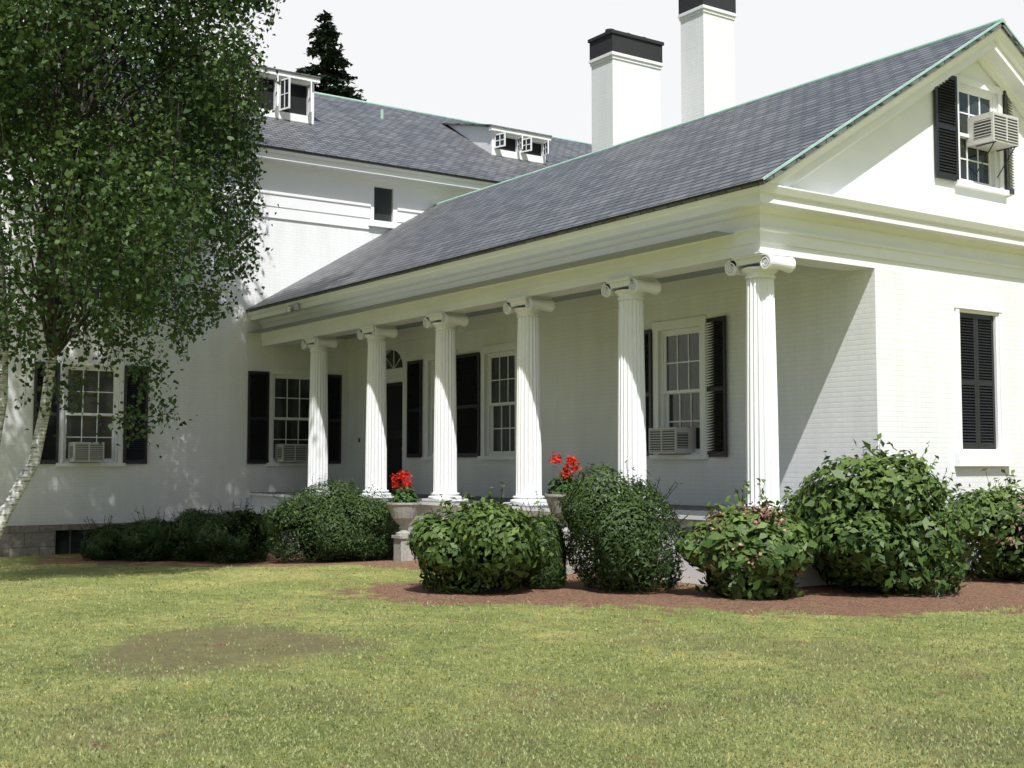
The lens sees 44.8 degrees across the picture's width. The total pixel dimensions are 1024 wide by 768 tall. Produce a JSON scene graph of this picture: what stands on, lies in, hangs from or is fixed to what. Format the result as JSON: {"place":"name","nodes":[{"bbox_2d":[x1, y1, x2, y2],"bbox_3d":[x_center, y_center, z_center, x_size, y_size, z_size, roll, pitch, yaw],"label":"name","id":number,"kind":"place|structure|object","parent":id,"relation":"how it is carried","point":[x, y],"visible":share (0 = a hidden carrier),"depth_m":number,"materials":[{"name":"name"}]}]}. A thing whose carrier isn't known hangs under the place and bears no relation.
{"place":"outdoors","nodes":[
{"label":"outdoors","id":0,"kind":"place"},
{"bbox_2d":[0,551,1023,767],"bbox_3d":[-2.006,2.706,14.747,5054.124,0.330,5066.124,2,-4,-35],"label":"lawn ground","id":1,"kind":"structure","parent":0,"point":[865,604],"depth_m":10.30,"materials":[{"name":"green plant"}]},
{"bbox_2d":[0,521,180,556],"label":"stone foundation","id":2,"kind":"object","parent":1,"relation":"on","point":[29,540],"visible":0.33,"depth_m":25.74,"materials":[{"name":"grey stone"}]},
{"bbox_2d":[77,515,132,560],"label":"yew hedge","id":3,"kind":"object","parent":1,"relation":"on","point":[99,543],"visible":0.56,"depth_m":24.46,"materials":[{"name":"green plant"}]},
{"bbox_2d":[0,0,285,538],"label":"birch tree","id":4,"kind":"object","parent":1,"relation":"on","point":[40,43],"visible":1,"depth_m":18.28,"materials":[{"name":"green plant"}]},
{"bbox_2d":[114,506,179,560],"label":"yew hedge","id":5,"kind":"object","parent":1,"relation":"on","point":[143,540],"visible":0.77,"depth_m":24.23,"materials":[{"name":"green plant"}]},
{"bbox_2d":[158,502,219,561],"bbox_3d":[-6.237,2.915,24.528,1.532,1.140,1.612,2,-4,-35],"label":"yew hedge","id":6,"kind":"object","parent":1,"relation":"on","point":[186,547],"visible":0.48,"depth_m":24.09,"materials":[{"name":"green plant"}]},
{"bbox_2d":[0,188,390,525],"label":"block brick walls","id":7,"kind":"structure","parent":1,"relation":"on","point":[202,463],"depth_m":27.97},
{"bbox_2d":[0,66,550,229],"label":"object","id":8,"kind":"object","parent":7,"relation":"attached to","point":[310,188],"visible":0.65,"depth_m":30.33,"materials":[{"name":"white paint"}]},
{"bbox_2d":[28,47,591,183],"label":"roof","id":9,"kind":"structure","parent":7,"relation":"on","point":[353,130],"depth_m":33.37,"materials":[{"name":"grey stone"}]},
{"bbox_2d":[196,498,281,563],"bbox_3d":[-5.193,2.786,23.623,1.658,1.218,1.367,0,-4,-2],"label":"yew hedge","id":10,"kind":"object","parent":1,"relation":"on","point":[233,537],"visible":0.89,"depth_m":23.21,"materials":[{"name":"green plant"}]},
{"bbox_2d":[247,506,298,532],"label":"ferns","id":11,"kind":"object","parent":1,"relation":"on","point":[264,510],"visible":0.11,"depth_m":25.93,"materials":[{"name":"green plant"}]},
{"bbox_2d":[257,473,399,562],"bbox_3d":[-3.227,2.463,22.925,2.958,1.645,3.068,-2,-4,27],"label":"yew shrub","id":12,"kind":"object","parent":1,"relation":"on","point":[375,550],"depth_m":22.32,"materials":[{"name":"green plant"}]},
{"bbox_2d":[296,10,366,100],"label":"spruce","id":13,"kind":"object","parent":1,"relation":"on","point":[325,49],"visible":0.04,"depth_m":50.59,"materials":[{"name":"green plant"}]},
{"bbox_2d":[387,470,420,560],"bbox_3d":[-1.908,2.336,21.916,0.612,1.664,0.612,2,-4,-35],"label":"urn","id":14,"kind":"object","parent":1,"relation":"on","point":[403,505],"visible":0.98,"depth_m":21.78,"materials":[{"name":"stone"}]},
{"bbox_2d":[405,481,552,594],"bbox_3d":[-0.468,1.911,15.517,1.737,1.378,1.830,2,-4,-35],"label":"round shrub","id":15,"kind":"object","parent":1,"relation":"on","point":[485,545],"visible":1,"depth_m":15.03,"materials":[{"name":"green plant"}]},
{"bbox_2d":[55,75,1023,570],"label":"wing brick walls","id":16,"kind":"structure","parent":1,"relation":"on","point":[867,355],"depth_m":19.19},
{"bbox_2d":[286,304,298,311],"bbox_3d":[-4.731,-1.617,26.544,0.227,0.160,0.300,2,-4,-35],"label":"eave floodlight","id":17,"kind":"object","parent":16,"relation":"attached to","point":[292,307],"visible":1,"depth_m":26.47,"materials":[{"name":"silver metal"}]},
{"bbox_2d":[246,231,733,338],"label":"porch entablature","id":18,"kind":"structure","parent":16,"relation":"attached to","point":[675,242],"depth_m":20.48,"materials":[{"name":"paint"}]},
{"bbox_2d":[33,75,1016,492],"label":"window shutters","id":19,"kind":"structure","parent":16,"relation":"on","point":[977,375],"depth_m":25.55,"materials":[{"name":"black paint"}]},
{"bbox_2d":[55,72,1012,466],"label":"windows","id":20,"kind":"structure","parent":16,"relation":"attached to","point":[997,456],"depth_m":20.89,"materials":[{"name":"white paint"}]},
{"bbox_2d":[68,111,1018,553],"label":"air conditioners","id":21,"kind":"object","parent":16,"relation":"attached to","point":[1000,129],"visible":1,"depth_m":20.13,"materials":[{"name":"grey metal"}]},
{"bbox_2d":[299,251,795,513],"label":"porch columns","id":22,"kind":"structure","parent":16,"relation":"on","point":[759,269],"depth_m":20.16,"materials":[{"name":"white paint"}]},
{"bbox_2d":[246,18,1023,312],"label":"roof","id":23,"kind":"structure","parent":16,"relation":"on","point":[765,139],"depth_m":20.56,"materials":[{"name":"grey tile"}]},
{"bbox_2d":[248,27,1023,586],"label":"trim","id":24,"kind":"structure","parent":16,"relation":"attached to","point":[870,191],"depth_m":18.06,"materials":[{"name":"white paint"}]},
{"bbox_2d":[588,0,736,151],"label":"chimneys","id":25,"kind":"object","parent":16,"relation":"on","point":[626,84],"visible":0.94,"depth_m":27.25,"materials":[{"name":"white brick"}]},
{"bbox_2d":[519,491,582,588],"bbox_3d":[0.383,2.008,16.078,0.893,1.250,0.946,-3,-4,35],"label":"yew shrub","id":26,"kind":"object","parent":1,"relation":"on","point":[549,571],"visible":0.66,"depth_m":15.72,"materials":[{"name":"green plant"}]},
{"bbox_2d":[544,452,581,573],"bbox_3d":[0.774,1.895,18.077,0.612,1.808,0.612,2,-4,-35],"label":"urn","id":27,"kind":"object","parent":1,"relation":"on","point":[552,497],"visible":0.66,"depth_m":18.00,"materials":[{"name":"stone"}]},
{"bbox_2d":[557,457,692,592],"bbox_3d":[1.469,1.773,15.816,1.772,1.675,1.946,2,-4,-35],"label":"bush","id":28,"kind":"object","parent":1,"relation":"on","point":[629,550],"visible":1,"depth_m":15.29,"materials":[{"name":"green plant"}]},
{"bbox_2d":[671,478,829,600],"bbox_3d":[2.869,1.856,15.061,1.810,1.440,1.789,2,-4,-35],"label":"hydrangea shrub","id":29,"kind":"object","parent":1,"relation":"on","point":[764,551],"visible":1,"depth_m":14.57,"materials":[{"name":"green plant"}]},
{"bbox_2d":[782,433,983,597],"bbox_3d":[4.627,1.634,15.745,2.543,2.022,2.401,1,-4,-10],"label":"bush","id":30,"kind":"object","parent":1,"relation":"on","point":[881,531],"visible":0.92,"depth_m":14.91,"materials":[{"name":"green plant"}]},
{"bbox_2d":[945,468,1023,580],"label":"shrub","id":31,"kind":"object","parent":1,"relation":"on","point":[998,537],"visible":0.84,"depth_m":16.58,"materials":[{"name":"green plant"}]},
{"bbox_2d":[18,0,1023,142],"label":"sky","id":32,"kind":"structure","parent":0,"point":[516,64],"materials":[{"name":"white"}]}
]}

